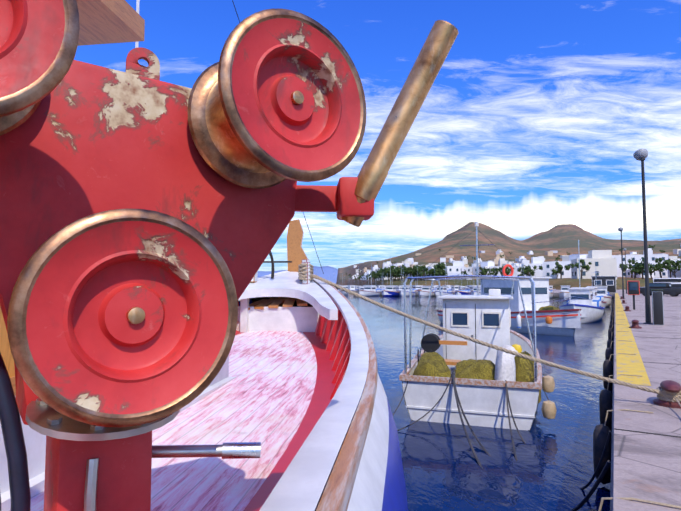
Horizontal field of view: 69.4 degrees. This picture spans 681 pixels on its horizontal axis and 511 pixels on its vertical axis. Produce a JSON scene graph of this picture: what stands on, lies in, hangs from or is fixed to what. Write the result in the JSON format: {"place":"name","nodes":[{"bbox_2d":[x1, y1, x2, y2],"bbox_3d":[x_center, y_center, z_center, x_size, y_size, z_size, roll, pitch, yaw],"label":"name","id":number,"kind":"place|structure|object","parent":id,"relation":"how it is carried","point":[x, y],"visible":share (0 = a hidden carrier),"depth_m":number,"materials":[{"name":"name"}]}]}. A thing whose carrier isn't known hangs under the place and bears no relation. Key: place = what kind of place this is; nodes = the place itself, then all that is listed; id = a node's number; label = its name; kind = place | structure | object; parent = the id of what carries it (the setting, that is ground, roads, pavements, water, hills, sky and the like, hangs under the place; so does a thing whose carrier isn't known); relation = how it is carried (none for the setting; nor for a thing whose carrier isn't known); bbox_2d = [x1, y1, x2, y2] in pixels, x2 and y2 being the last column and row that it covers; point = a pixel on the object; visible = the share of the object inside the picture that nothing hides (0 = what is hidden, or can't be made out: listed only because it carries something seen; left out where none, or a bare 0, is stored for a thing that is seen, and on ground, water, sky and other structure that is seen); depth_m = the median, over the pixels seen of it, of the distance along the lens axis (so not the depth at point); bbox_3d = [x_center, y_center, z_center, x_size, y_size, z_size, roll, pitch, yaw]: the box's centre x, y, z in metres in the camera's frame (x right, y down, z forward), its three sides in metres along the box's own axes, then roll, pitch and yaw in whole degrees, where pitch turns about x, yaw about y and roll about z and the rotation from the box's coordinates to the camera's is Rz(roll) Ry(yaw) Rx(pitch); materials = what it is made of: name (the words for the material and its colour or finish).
{"place":"outdoors","nodes":[
{"label":"outdoors","id":0,"kind":"place"},
{"bbox_2d":[258,266,337,283],"bbox_3d":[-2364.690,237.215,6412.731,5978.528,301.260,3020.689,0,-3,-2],"label":"island hills","id":1,"kind":"structure","parent":0,"point":[328,271],"depth_m":6938.79,"materials":[{"name":"blue"}]},
{"bbox_2d":[74,0,680,270],"label":"sky","id":2,"kind":"structure","parent":0,"point":[534,119],"materials":[{"name":"blue"}]},
{"bbox_2d":[344,295,614,510],"bbox_3d":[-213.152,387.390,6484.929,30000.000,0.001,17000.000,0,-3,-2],"label":"sea water","id":3,"kind":"structure","parent":0,"point":[551,468],"depth_m":6.69,"materials":[{"name":"blue liquid"}]},
{"bbox_2d":[0,0,407,510],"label":"boat","id":4,"kind":"object","parent":3,"relation":"in","point":[295,388],"visible":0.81,"depth_m":2.44,"materials":[{"name":"white paint"}]},
{"bbox_2d":[0,0,457,510],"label":"winch","id":5,"kind":"object","parent":4,"relation":"on","point":[146,215],"visible":1,"depth_m":0.91,"materials":[{"name":"red paint"}]},
{"bbox_2d":[315,240,611,323],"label":"distant moored boats","id":6,"kind":"object","parent":3,"relation":"on","point":[591,302],"visible":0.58,"depth_m":76.21,"materials":[{"name":"white paint"}]},
{"bbox_2d":[399,222,556,430],"bbox_3d":[3.018,1.158,10.486,2.450,3.720,6.422,-1,-4,19],"label":"fishing boat","id":7,"kind":"object","parent":3,"relation":"on","point":[482,373],"visible":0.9,"depth_m":7.78,"materials":[{"name":"white wood"}]},
{"bbox_2d":[392,372,611,510],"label":"hanging ropes","id":8,"kind":"object","parent":7,"relation":"attached to","point":[594,487],"visible":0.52,"depth_m":6.34,"materials":[{"name":"grey fabric"}]},
{"bbox_2d":[437,264,580,335],"bbox_3d":[8.227,2.117,23.888,3.154,3.395,8.422,1,-4,-22],"label":"cabin boat","id":9,"kind":"object","parent":3,"relation":"on","point":[552,320],"visible":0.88,"depth_m":21.79,"materials":[{"name":"white paint"}]},
{"bbox_2d":[336,222,680,289],"bbox_3d":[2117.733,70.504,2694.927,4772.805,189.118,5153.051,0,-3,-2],"label":"mountains","id":10,"kind":"structure","parent":0,"point":[562,239],"depth_m":950.12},
{"bbox_2d":[346,244,680,281],"bbox_3d":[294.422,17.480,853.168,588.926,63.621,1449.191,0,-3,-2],"label":"town trees","id":11,"kind":"object","parent":10,"relation":"on","point":[438,270],"visible":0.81,"depth_m":209.08,"materials":[{"name":"green plant"}]},
{"bbox_2d":[352,248,680,280],"bbox_3d":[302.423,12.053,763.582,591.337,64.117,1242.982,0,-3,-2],"label":"town buildings","id":12,"kind":"structure","parent":10,"relation":"on","point":[606,262],"depth_m":206.08,"materials":[{"name":"white paint"}]},
{"bbox_2d":[353,289,680,510],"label":"dock","id":13,"kind":"object","parent":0,"point":[645,456],"visible":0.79,"depth_m":5.03,"materials":[{"name":"grey concrete"}]},
{"bbox_2d":[587,297,680,510],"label":"dock fenders","id":14,"kind":"object","parent":13,"relation":"on","point":[603,428],"visible":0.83,"depth_m":5.25,"materials":[{"name":"rubber"}]},
{"bbox_2d":[591,149,680,324],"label":"quay furniture","id":15,"kind":"object","parent":13,"relation":"on","point":[657,289],"visible":1,"depth_m":17.07,"materials":[{"name":"black metal"}]},
{"bbox_2d":[620,296,680,408],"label":"mooring bollards","id":16,"kind":"object","parent":13,"relation":"on","point":[671,386],"visible":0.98,"depth_m":5.33,"materials":[{"name":"metal"}]},
{"bbox_2d":[298,263,680,406],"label":"mooring ropes","id":17,"kind":"object","parent":16,"relation":"attached to","point":[666,395],"visible":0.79,"depth_m":5.90,"materials":[{"name":"beige fabric"}]}
]}

